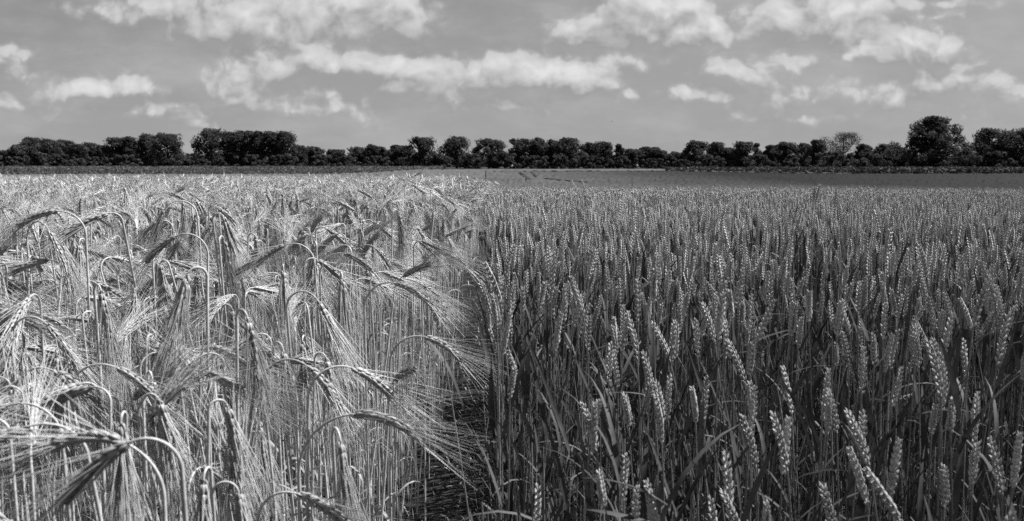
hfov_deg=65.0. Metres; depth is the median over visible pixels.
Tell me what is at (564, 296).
wheat plant
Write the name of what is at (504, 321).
wheat plant
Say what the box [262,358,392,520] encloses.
barley plant
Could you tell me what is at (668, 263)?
wheat plant
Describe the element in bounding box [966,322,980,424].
wheat plant
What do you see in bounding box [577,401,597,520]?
wheat plant
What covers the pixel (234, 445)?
barley plant
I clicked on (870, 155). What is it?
bush
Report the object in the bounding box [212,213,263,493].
barley plant
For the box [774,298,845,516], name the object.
wheat plant
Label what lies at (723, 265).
wheat plant
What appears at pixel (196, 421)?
barley plant
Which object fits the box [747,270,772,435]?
wheat plant
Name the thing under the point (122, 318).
barley plant
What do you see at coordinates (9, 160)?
bush
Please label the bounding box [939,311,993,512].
wheat plant
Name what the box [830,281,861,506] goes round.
wheat plant
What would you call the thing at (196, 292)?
barley plant
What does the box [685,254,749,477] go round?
wheat plant
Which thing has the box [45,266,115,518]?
barley plant
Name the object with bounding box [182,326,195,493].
barley plant
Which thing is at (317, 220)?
barley plant
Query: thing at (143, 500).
barley plant
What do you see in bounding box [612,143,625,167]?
tree
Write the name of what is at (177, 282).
barley plant
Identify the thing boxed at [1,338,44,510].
barley plant
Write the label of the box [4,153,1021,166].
distant wood
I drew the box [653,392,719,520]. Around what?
wheat plant
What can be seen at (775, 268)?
wheat plant
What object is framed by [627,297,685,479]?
wheat plant
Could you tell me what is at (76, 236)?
barley plant
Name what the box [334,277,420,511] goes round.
barley plant
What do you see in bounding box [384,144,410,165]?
tree
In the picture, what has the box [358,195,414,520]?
barley plant
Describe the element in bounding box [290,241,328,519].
barley plant
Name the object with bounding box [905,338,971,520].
wheat plant
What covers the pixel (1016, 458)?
wheat plant
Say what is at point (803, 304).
wheat plant
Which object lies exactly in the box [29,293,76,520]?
barley plant
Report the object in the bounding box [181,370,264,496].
barley plant
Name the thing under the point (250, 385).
barley plant
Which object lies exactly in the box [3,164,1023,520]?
ground
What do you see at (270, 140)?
tree
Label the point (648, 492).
wheat plant
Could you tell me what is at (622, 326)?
wheat plant
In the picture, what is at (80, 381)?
barley plant
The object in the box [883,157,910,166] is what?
bush
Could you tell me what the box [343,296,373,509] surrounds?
barley plant
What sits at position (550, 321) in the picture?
wheat plant
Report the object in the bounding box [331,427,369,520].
barley plant
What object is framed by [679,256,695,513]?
wheat plant
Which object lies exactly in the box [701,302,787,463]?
wheat plant
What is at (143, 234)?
barley plant
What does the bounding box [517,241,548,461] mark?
wheat plant
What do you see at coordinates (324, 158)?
bush
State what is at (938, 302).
wheat plant
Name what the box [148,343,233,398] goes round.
barley plant
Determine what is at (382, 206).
barley plant
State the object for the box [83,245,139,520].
barley plant
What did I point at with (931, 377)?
wheat plant
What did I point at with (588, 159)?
bush
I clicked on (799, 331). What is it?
wheat plant
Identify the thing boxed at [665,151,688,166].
tree
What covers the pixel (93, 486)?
barley plant
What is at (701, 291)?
wheat plant
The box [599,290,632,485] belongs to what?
wheat plant
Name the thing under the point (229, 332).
barley plant
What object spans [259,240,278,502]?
barley plant
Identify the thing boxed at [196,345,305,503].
barley plant
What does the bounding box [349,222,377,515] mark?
barley plant
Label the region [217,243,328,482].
barley plant
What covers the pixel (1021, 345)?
wheat plant
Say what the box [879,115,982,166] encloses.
oak tree
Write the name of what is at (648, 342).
wheat plant
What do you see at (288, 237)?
barley plant
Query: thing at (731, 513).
wheat plant
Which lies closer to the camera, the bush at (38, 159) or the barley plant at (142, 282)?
the barley plant at (142, 282)
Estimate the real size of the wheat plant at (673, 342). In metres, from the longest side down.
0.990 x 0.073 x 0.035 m
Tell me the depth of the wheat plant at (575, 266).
2.41 m
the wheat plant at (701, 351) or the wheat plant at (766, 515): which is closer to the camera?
the wheat plant at (766, 515)
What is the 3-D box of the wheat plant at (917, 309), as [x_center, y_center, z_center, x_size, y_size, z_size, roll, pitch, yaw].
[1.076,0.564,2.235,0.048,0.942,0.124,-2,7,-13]
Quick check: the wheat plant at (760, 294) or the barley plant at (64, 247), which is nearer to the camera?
the barley plant at (64, 247)
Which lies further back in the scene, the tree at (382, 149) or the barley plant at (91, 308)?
the tree at (382, 149)
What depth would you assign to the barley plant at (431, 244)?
2.45 m
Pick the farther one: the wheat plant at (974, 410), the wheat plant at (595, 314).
the wheat plant at (595, 314)
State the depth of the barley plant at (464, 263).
2.45 m
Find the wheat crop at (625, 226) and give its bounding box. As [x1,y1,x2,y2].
[443,185,1023,520]
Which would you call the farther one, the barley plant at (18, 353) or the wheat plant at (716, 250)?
the wheat plant at (716, 250)
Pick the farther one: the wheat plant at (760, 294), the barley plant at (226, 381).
the wheat plant at (760, 294)
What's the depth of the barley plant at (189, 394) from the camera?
2.79 m
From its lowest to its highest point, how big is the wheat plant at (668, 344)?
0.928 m
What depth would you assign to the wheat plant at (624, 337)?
1.70 m
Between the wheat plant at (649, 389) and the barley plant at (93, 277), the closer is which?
the wheat plant at (649, 389)
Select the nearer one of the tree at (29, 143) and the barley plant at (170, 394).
the barley plant at (170, 394)
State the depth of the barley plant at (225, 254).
1.93 m
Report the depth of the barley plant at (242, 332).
1.97 m
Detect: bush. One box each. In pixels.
[0,156,24,165]
[27,151,48,165]
[49,154,77,165]
[81,156,111,165]
[105,154,142,165]
[181,153,199,165]
[182,159,198,165]
[194,158,210,166]
[233,154,271,165]
[266,154,302,165]
[307,154,337,166]
[336,155,361,165]
[363,155,393,166]
[426,153,451,168]
[460,153,481,168]
[492,151,515,168]
[511,155,550,168]
[543,154,577,168]
[576,155,614,168]
[609,156,637,168]
[640,158,669,168]
[672,159,695,167]
[692,154,726,166]
[744,154,775,166]
[776,154,811,166]
[812,151,850,166]
[845,151,886,166]
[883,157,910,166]
[937,153,975,166]
[968,150,1023,166]
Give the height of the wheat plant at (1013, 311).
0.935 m
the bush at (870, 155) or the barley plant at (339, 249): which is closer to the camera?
the barley plant at (339, 249)
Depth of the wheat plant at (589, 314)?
2.62 m
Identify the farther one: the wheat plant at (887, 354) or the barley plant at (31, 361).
the wheat plant at (887, 354)
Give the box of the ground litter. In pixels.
[396,253,496,520]
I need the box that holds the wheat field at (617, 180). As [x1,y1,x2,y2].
[486,170,1023,241]
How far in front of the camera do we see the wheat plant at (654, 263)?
2.65 m
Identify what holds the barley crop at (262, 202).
on the ground
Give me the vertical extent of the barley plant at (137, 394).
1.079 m
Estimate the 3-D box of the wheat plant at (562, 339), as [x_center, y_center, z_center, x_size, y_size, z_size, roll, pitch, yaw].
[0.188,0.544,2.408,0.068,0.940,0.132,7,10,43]
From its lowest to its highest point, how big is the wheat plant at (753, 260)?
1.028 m
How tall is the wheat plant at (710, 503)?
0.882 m
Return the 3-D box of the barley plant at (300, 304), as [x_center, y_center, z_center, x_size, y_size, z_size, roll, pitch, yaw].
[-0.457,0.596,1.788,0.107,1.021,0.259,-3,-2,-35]
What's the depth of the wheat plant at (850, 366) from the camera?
1.99 m
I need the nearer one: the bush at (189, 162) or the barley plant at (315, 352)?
the barley plant at (315, 352)
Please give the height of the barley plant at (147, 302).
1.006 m
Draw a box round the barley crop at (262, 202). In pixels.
[0,171,499,520]
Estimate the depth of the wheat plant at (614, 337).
1.72 m
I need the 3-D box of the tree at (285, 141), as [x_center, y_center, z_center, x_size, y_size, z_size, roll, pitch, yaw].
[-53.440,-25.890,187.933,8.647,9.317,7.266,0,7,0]
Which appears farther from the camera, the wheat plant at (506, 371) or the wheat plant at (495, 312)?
the wheat plant at (506, 371)
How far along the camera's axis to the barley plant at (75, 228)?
1.79 m
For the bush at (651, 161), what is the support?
on the ground
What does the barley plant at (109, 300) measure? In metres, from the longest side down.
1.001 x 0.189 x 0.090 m
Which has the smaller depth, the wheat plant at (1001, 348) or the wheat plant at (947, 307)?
the wheat plant at (1001, 348)
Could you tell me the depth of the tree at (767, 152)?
195.35 m
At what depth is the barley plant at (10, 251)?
2.46 m
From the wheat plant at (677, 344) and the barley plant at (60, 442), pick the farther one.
the wheat plant at (677, 344)
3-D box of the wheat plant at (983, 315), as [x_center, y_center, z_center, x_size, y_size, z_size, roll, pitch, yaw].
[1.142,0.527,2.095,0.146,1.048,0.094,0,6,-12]
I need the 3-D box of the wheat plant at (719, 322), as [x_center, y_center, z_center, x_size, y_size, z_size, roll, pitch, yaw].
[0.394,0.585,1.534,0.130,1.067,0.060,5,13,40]
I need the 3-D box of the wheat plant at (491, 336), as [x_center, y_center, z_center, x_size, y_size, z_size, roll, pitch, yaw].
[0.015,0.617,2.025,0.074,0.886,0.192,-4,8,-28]
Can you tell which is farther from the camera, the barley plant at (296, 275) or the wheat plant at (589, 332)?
the barley plant at (296, 275)
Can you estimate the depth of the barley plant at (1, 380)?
1.54 m
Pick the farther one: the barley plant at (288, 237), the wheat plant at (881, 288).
the barley plant at (288, 237)
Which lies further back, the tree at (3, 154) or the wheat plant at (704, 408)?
the tree at (3, 154)
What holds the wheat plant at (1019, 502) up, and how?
on the ground
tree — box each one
[0,150,8,164]
[4,144,30,165]
[18,136,43,164]
[31,138,66,165]
[52,139,76,165]
[65,143,89,165]
[81,142,98,165]
[91,145,108,165]
[100,137,125,165]
[119,136,139,165]
[134,133,157,165]
[143,132,189,166]
[190,127,234,165]
[215,131,242,165]
[227,129,252,166]
[244,130,269,165]
[255,131,278,165]
[266,130,302,165]
[286,145,308,165]
[306,146,327,165]
[320,149,346,165]
[346,146,369,165]
[362,144,380,165]
[377,146,385,165]
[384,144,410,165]
[399,136,436,166]
[437,135,473,168]
[471,138,507,168]
[506,138,536,168]
[527,137,550,168]
[545,139,559,165]
[552,137,587,168]
[580,142,595,167]
[591,141,614,167]
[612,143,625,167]
[624,148,641,167]
[634,146,662,167]
[652,150,668,167]
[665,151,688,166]
[681,140,710,166]
[702,141,727,166]
[720,147,735,166]
[727,141,754,166]
[751,143,761,166]
[762,145,779,166]
[769,141,799,166]
[793,143,813,166]
[804,139,829,166]
[819,131,860,166]
[852,144,873,166]
[868,143,897,166]
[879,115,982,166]
[889,147,908,166]
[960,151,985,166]
[970,127,1012,166]
[990,130,1023,165]
[1006,127,1023,166]
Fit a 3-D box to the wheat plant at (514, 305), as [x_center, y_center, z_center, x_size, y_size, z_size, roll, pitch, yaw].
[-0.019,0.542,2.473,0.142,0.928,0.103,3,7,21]
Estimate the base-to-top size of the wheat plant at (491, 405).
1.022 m
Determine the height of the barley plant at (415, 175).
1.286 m
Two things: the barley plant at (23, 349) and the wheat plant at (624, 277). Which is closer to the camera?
the barley plant at (23, 349)
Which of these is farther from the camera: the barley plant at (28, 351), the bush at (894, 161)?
the bush at (894, 161)
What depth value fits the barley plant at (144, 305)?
2.26 m
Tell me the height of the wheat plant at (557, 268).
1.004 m
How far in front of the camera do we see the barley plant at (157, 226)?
2.28 m
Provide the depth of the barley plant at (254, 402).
2.12 m
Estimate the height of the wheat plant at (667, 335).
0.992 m
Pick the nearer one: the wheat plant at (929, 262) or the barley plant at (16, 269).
the barley plant at (16, 269)
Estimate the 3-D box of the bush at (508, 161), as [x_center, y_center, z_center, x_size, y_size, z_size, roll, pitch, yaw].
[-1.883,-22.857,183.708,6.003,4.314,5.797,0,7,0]
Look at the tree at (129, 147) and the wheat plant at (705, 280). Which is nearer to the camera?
the wheat plant at (705, 280)
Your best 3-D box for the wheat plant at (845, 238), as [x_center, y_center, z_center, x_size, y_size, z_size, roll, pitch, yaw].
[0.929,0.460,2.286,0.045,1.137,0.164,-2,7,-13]
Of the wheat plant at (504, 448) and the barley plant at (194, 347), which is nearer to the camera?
the wheat plant at (504, 448)
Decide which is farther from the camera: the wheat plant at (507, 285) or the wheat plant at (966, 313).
the wheat plant at (507, 285)
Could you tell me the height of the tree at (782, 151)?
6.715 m
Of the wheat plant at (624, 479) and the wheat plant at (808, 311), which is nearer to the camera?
the wheat plant at (624, 479)
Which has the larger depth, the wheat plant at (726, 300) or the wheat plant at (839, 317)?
the wheat plant at (726, 300)
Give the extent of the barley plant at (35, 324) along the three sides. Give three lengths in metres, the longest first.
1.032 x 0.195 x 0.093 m
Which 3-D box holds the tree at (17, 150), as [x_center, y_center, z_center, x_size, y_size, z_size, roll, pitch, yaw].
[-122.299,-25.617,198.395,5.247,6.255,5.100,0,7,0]
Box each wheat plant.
[408,290,470,520]
[460,279,518,489]
[468,366,516,520]
[470,330,509,520]
[473,299,557,520]
[475,280,503,520]
[475,293,536,520]
[475,306,499,520]
[477,349,535,517]
[478,280,531,520]
[480,281,547,520]
[482,261,529,520]
[486,286,524,520]
[488,310,522,520]
[488,328,533,500]
[489,263,517,475]
[492,244,514,520]
[493,258,520,492]
[493,269,517,463]
[493,318,518,517]
[501,275,533,445]
[501,290,521,511]
[504,272,525,473]
[504,288,540,475]
[505,281,523,520]
[507,272,534,422]
[508,245,530,361]
[514,272,541,517]
[514,286,565,516]
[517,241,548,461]
[522,269,535,485]
[522,311,567,513]
[523,273,547,471]
[529,261,565,520]
[530,402,618,520]
[532,271,563,515]
[534,483,541,520]
[535,291,585,515]
[537,275,616,517]
[538,245,561,475]
[538,255,560,441]
[538,398,601,520]
[541,224,605,515]
[541,252,555,519]
[543,255,587,467]
[544,284,562,407]
[545,306,604,520]
[547,291,581,515]
[551,281,578,478]
[555,271,595,520]
[558,289,568,508]
[559,304,630,520]
[560,241,584,520]
[560,283,596,517]
[564,316,613,516]
[567,248,598,509]
[567,257,597,517]
[567,286,617,474]
[569,320,603,504]
[571,293,625,520]
[571,310,640,520]
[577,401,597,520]
[579,295,605,519]
[579,316,616,520]
[582,261,605,457]
[586,271,614,456]
[586,478,731,520]
[587,284,597,396]
[589,381,653,507]
[592,279,644,520]
[595,452,628,520]
[595,468,606,520]
[596,266,610,504]
[597,278,624,461]
[597,341,613,520]
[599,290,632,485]
[600,325,620,518]
[601,302,663,514]
[603,484,640,520]
[605,280,629,482]
[609,349,623,520]
[613,350,725,483]
[615,304,648,437]
[616,322,643,507]
[618,308,624,512]
[621,392,648,517]
[622,264,643,474]
[625,312,670,520]
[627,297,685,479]
[628,292,670,518]
[628,303,659,514]
[631,263,662,408]
[637,252,664,470]
[639,373,675,520]
[644,254,671,457]
[644,319,676,477]
[644,485,659,520]
[648,266,675,500]
[648,324,699,518]
[648,337,669,467]
[651,257,692,460]
[651,321,695,510]
[651,324,677,494]
[652,278,692,511]
[653,281,676,442]
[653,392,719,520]
[654,280,685,473]
[654,380,710,520]
[655,292,698,518]
[663,251,670,410]
[664,274,675,433]
[664,302,692,493]
[671,256,700,466]
[671,284,696,462]
[671,302,703,499]
[674,267,704,499]
[675,304,717,519]
[676,280,691,441]
[676,290,707,520]
[678,434,780,520]
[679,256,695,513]
[679,281,728,518]
[683,273,787,520]
[683,301,711,520]
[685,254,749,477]
[685,291,749,520]
[687,277,711,488]
[689,318,723,520]
[689,386,761,520]
[690,274,728,406]
[693,313,715,517]
[694,243,718,508]
[694,292,705,479]
[695,251,706,378]
[695,292,717,469]
[695,375,709,520]
[696,253,735,509]
[700,320,740,520]
[700,325,778,514]
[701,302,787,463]
[705,301,725,481]
[705,305,737,509]
[706,281,723,492]
[707,289,740,515]
[708,495,716,520]
[709,272,720,483]
[709,341,754,506]
[711,309,739,488]
[716,255,745,477]
[719,289,740,483]
[719,300,737,460]
[719,488,739,520]
[720,259,745,469]
[721,383,757,512]
[726,256,786,479]
[726,294,753,518]
[726,339,770,513]
[727,300,745,519]
[728,298,780,520]
[732,267,768,500]
[732,298,752,510]
[736,282,744,511]
[739,314,765,491]
[739,414,820,520]
[741,269,764,497]
[742,253,774,396]
[742,323,757,493]
[743,286,762,516]
[744,277,805,518]
[746,381,765,520]
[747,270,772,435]
[747,302,816,519]
[748,256,765,520]
[751,259,786,415]
[752,271,801,515]
[755,295,784,498]
[759,261,801,498]
[759,365,801,520]
[761,278,802,520]
[761,499,770,520]
[763,286,820,509]
[766,271,775,509]
[770,411,848,520]
[773,259,805,476]
[773,303,818,519]
[773,367,830,520]
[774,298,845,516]
[776,316,836,520]
[779,415,791,520]
[780,292,823,510]
[780,301,820,492]
[782,292,824,518]
[787,295,819,492]
[791,261,836,509]
[794,282,853,520]
[796,323,831,507]
[797,186,815,358]
[800,184,820,340]
[805,290,840,517]
[810,301,847,482]
[816,294,841,503]
[818,482,836,520]
[819,223,857,475]
[820,391,878,520]
[821,265,848,518]
[824,187,839,358]
[824,284,853,488]
[826,388,855,520]
[829,342,847,516]
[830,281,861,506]
[831,273,869,473]
[831,356,853,500]
[834,256,880,495]
[834,346,867,520]
[837,303,865,496]
[838,277,867,465]
[840,293,905,479]
[840,331,882,518]
[842,285,912,507]
[842,320,878,513]
[844,407,897,520]
[845,227,892,471]
[845,424,940,520]
[846,446,957,520]
[848,332,898,518]
[851,329,899,520]
[853,281,918,459]
[854,409,874,520]
[856,333,877,520]
[861,466,953,520]
[873,305,925,509]
[874,270,951,417]
[875,302,909,504]
[876,366,921,520]
[878,250,921,437]
[878,271,907,502]
[880,296,905,429]
[882,325,970,520]
[883,340,925,520]
[887,323,931,518]
[888,293,905,518]
[889,288,954,518]
[891,257,929,437]
[895,312,961,520]
[896,256,932,387]
[900,297,920,451]
[901,309,974,514]
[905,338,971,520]
[910,331,927,477]
[912,315,937,504]
[913,275,932,516]
[914,320,951,520]
[917,296,959,512]
[917,403,938,520]
[918,244,962,511]
[918,289,962,483]
[921,312,960,493]
[923,337,956,520]
[924,280,974,493]
[924,463,949,520]
[925,334,1018,517]
[926,297,955,514]
[928,442,980,520]
[930,291,971,520]
[932,361,975,520]
[938,318,967,456]
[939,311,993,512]
[946,396,963,520]
[947,255,968,511]
[948,278,991,502]
[958,297,993,520]
[960,304,1020,520]
[963,298,1023,508]
[963,391,980,520]
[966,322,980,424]
[969,305,1020,512]
[970,393,1007,520]
[973,264,995,519]
[973,312,1011,520]
[973,343,1006,520]
[975,292,1012,519]
[978,260,1023,511]
[978,277,1023,496]
[978,284,1005,461]
[979,320,1006,520]
[979,430,1022,520]
[980,284,1019,501]
[983,352,1023,519]
[984,435,1005,520]
[1003,511,1015,520]
[1004,267,1023,503]
[1004,307,1023,501]
[1010,480,1023,520]
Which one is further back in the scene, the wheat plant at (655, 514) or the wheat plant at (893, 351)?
the wheat plant at (893, 351)
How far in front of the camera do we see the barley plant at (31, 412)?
1.01 m
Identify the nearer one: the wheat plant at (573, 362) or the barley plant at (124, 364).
the barley plant at (124, 364)
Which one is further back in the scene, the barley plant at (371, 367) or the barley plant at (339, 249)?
the barley plant at (371, 367)
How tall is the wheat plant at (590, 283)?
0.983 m
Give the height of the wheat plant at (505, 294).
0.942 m
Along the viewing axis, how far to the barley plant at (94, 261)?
2.72 m
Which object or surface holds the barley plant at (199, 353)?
on the ground
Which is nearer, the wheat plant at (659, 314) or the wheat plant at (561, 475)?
the wheat plant at (561, 475)
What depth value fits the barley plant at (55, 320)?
1.62 m
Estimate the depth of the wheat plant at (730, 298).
1.81 m
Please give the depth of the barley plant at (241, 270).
2.05 m
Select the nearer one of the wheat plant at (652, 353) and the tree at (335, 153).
the wheat plant at (652, 353)
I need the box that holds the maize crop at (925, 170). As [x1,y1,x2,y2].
[665,165,1023,173]
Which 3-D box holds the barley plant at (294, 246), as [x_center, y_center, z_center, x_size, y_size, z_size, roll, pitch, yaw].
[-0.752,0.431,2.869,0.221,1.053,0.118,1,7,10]
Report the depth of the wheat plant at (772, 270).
2.48 m
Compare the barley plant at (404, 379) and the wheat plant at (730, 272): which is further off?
the barley plant at (404, 379)
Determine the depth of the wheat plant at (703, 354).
2.18 m
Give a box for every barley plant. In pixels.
[0,203,116,515]
[0,258,62,520]
[0,264,28,517]
[0,267,75,328]
[0,273,90,520]
[0,287,29,498]
[0,293,50,517]
[0,313,104,520]
[0,321,38,520]
[0,328,76,520]
[0,352,23,520]
[0,360,166,520]
[0,380,63,484]
[0,382,106,520]
[0,385,71,520]
[0,385,111,515]
[0,402,71,520]
[0,419,18,520]
[0,423,102,520]
[0,437,187,520]
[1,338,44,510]
[2,332,47,383]
[2,344,67,520]
[3,330,106,520]
[4,275,85,505]
[5,189,53,490]
[5,246,59,515]
[6,335,103,520]
[7,212,189,520]
[9,287,34,493]
[10,316,122,518]
[12,367,158,520]
[13,260,44,493]
[13,279,70,508]
[13,279,97,520]
[14,265,76,449]
[15,241,39,518]
[15,304,89,520]
[15,335,40,492]
[16,337,66,520]
[20,242,53,509]
[20,352,84,520]
[24,318,50,515]
[25,333,113,520]
[26,221,89,497]
[27,393,106,520]
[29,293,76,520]
[29,350,91,520]
[31,225,57,519]
[32,229,74,511]
[38,258,96,406]
[39,213,97,404]
[44,329,113,520]
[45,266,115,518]
[48,233,97,452]
[54,301,147,408]
[54,309,144,490]
[56,269,76,465]
[60,395,158,520]
[62,222,136,520]
[62,238,108,517]
[63,227,101,320]
[64,217,84,333]
[65,231,116,509]
[65,284,92,426]
[66,363,225,520]
[69,243,148,520]
[72,280,144,504]
[72,289,146,509]
[72,329,111,512]
[78,311,136,509]
[79,254,101,428]
[81,236,103,421]
[82,235,120,410]
[82,267,121,486]
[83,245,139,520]
[84,305,122,520]
[86,274,147,370]
[89,293,117,481]
[90,216,141,358]
[90,280,128,516]
[93,283,147,509]
[95,411,159,520]
[96,238,125,510]
[100,249,172,498]
[104,272,122,411]
[104,332,137,520]
[105,278,176,520]
[106,233,216,463]
[109,274,200,520]
[112,255,138,410]
[113,220,186,469]
[115,287,142,520]
[116,269,155,436]
[118,334,232,519]
[119,244,182,433]
[120,250,145,447]
[121,196,149,458]
[121,246,158,491]
[121,270,190,519]
[123,288,160,519]
[123,315,242,520]
[127,365,221,520]
[129,255,184,513]
[131,303,205,510]
[132,297,159,499]
[133,200,214,484]
[133,286,204,520]
[133,288,160,520]
[133,352,294,520]
[133,370,186,520]
[136,253,159,471]
[137,333,187,520]
[138,273,183,519]
[139,266,210,504]
[140,258,164,482]
[140,315,220,450]
[141,310,267,516]
[142,393,216,520]
[144,260,232,520]
[147,330,188,506]
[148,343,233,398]
[154,257,234,520]
[158,276,220,520]
[158,303,219,475]
[160,268,220,518]
[160,322,187,488]
[163,333,271,520]
[164,212,197,273]
[164,233,188,474]
[164,288,213,457]
[171,267,197,386]
[172,258,283,520]
[177,220,241,448]
[177,255,267,520]
[179,216,204,446]
[180,245,246,509]
[180,280,195,472]
[180,369,311,518]
[181,253,201,476]
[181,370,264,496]
[182,233,241,430]
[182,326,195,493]
[183,265,225,517]
[185,248,205,408]
[186,294,271,454]
[186,457,258,520]
[189,272,223,514]
[189,281,232,520]
[189,466,213,520]
[193,287,227,491]
[196,257,218,517]
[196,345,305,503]
[201,343,245,520]
[202,304,244,477]
[203,231,278,520]
[204,235,251,415]
[206,399,278,520]
[208,205,264,396]
[209,267,224,465]
[209,272,293,465]
[210,265,287,511]
[210,296,298,520]
[211,481,252,520]
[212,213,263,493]
[212,292,220,466]
[213,240,270,507]
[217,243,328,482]
[218,209,254,436]
[218,210,272,506]
[225,230,293,520]
[226,317,263,499]
[229,257,263,519]
[234,308,288,454]
[235,275,267,506]
[239,311,256,514]
[243,282,278,488]
[244,280,309,497]
[246,233,277,476]
[247,404,295,520]
[248,284,281,510]
[249,282,267,518]
[251,276,279,514]
[251,297,268,323]
[252,266,326,520]
[254,336,305,519]
[256,491,407,520]
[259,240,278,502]
[261,271,289,503]
[261,276,291,519]
[261,285,274,469]
[262,341,322,520]
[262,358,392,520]
[264,301,328,519]
[265,264,310,520]
[268,270,304,520]
[269,234,321,519]
[270,283,330,520]
[272,290,370,520]
[273,283,318,508]
[276,211,302,344]
[276,255,332,520]
[276,342,369,520]
[276,352,363,520]
[278,256,299,450]
[281,250,309,451]
[283,246,306,487]
[285,233,366,518]
[287,280,355,471]
[287,323,332,515]
[287,335,340,520]
[288,266,302,419]
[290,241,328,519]
[291,263,329,496]
[294,275,318,488]
[295,272,342,519]
[296,228,332,482]
[297,390,484,520]
[298,260,336,520]
[303,223,345,425]
[303,233,318,462]
[303,257,384,518]
[305,242,360,471]
[305,252,411,520]
[306,182,375,520]
[306,241,334,503]
[306,365,451,520]
[310,240,359,505]
[314,276,361,485]
[315,226,379,482]
[316,246,349,495]
[320,272,365,501]
[323,272,335,459]
[324,247,352,277]
[325,237,355,395]
[326,256,356,479]
[327,288,357,488]
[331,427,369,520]
[333,250,381,515]
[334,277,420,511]
[335,241,384,487]
[337,219,410,476]
[338,267,435,520]
[340,265,369,448]
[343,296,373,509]
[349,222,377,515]
[350,238,397,484]
[354,244,413,518]
[355,233,384,497]
[355,248,389,519]
[356,196,407,507]
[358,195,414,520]
[360,176,415,461]
[360,294,383,420]
[361,261,386,495]
[362,219,425,501]
[363,229,470,520]
[363,281,473,520]
[368,209,420,502]
[369,252,397,520]
[369,253,417,511]
[369,275,390,468]
[369,283,420,514]
[371,262,409,474]
[376,256,429,520]
[377,335,508,520]
[379,242,425,519]
[380,326,463,520]
[388,193,437,516]
[392,267,451,520]
[393,236,414,495]
[393,280,471,520]
[400,240,472,520]
[410,239,459,507]
[412,168,428,282]
[415,211,499,514]
[420,245,499,520]
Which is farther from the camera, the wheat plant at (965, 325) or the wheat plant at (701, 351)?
the wheat plant at (701, 351)
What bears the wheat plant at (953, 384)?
on the ground
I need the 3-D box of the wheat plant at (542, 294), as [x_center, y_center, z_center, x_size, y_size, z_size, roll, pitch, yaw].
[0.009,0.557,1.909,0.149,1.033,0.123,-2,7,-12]
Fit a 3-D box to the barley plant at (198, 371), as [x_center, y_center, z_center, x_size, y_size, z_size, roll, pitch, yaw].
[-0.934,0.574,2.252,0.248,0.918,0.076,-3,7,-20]
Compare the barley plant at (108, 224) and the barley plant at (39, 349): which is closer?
the barley plant at (39, 349)
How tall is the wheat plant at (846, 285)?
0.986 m
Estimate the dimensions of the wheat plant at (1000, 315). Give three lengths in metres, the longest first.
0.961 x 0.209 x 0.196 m
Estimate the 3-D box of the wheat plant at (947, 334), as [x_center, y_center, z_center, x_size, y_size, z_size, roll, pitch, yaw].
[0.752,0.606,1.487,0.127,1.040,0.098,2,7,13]
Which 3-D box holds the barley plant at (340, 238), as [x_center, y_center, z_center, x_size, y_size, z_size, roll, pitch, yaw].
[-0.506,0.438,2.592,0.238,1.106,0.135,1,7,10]
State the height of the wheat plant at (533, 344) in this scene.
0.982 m
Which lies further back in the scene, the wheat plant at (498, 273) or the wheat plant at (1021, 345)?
the wheat plant at (498, 273)
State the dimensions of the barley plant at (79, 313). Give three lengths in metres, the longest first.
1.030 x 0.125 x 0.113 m
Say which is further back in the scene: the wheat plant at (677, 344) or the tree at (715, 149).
the tree at (715, 149)
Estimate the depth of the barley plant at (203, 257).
2.66 m
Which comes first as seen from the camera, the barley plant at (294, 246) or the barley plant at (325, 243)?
the barley plant at (325, 243)
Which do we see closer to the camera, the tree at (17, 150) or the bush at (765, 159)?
the bush at (765, 159)
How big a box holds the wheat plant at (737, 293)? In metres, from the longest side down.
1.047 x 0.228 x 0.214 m
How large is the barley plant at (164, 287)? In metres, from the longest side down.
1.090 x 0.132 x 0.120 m
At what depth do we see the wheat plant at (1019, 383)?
1.76 m
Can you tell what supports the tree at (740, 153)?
on the ground
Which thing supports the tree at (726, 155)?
on the ground
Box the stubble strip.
[383,169,851,177]
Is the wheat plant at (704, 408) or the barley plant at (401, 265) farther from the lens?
the barley plant at (401, 265)
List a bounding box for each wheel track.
[519,171,530,179]
[544,178,586,182]
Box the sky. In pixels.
[0,0,1023,155]
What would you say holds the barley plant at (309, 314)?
on the ground
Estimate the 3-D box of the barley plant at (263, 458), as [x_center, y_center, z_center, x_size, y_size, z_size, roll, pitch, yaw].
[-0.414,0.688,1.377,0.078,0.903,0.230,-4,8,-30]
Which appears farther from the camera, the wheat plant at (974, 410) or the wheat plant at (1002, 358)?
the wheat plant at (1002, 358)
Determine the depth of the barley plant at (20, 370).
1.69 m
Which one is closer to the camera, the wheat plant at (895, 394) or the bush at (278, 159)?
the wheat plant at (895, 394)
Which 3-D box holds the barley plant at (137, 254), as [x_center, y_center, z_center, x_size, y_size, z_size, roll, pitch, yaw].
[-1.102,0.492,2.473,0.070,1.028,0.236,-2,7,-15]
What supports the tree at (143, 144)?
on the ground
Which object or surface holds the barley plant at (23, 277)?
on the ground
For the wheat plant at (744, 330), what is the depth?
2.05 m
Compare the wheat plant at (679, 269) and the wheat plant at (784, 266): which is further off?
the wheat plant at (679, 269)
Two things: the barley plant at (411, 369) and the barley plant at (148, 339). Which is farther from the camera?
the barley plant at (148, 339)
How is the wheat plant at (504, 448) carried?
on the ground
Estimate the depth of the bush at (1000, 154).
171.89 m
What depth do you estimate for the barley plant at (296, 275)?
2.85 m
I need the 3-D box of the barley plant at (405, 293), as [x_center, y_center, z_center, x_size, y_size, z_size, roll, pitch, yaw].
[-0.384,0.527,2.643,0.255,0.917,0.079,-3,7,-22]
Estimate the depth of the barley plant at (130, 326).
1.54 m
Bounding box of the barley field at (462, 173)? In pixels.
[0,169,484,214]
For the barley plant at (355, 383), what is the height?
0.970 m
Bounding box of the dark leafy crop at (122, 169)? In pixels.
[0,165,443,174]
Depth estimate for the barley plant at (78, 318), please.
1.80 m

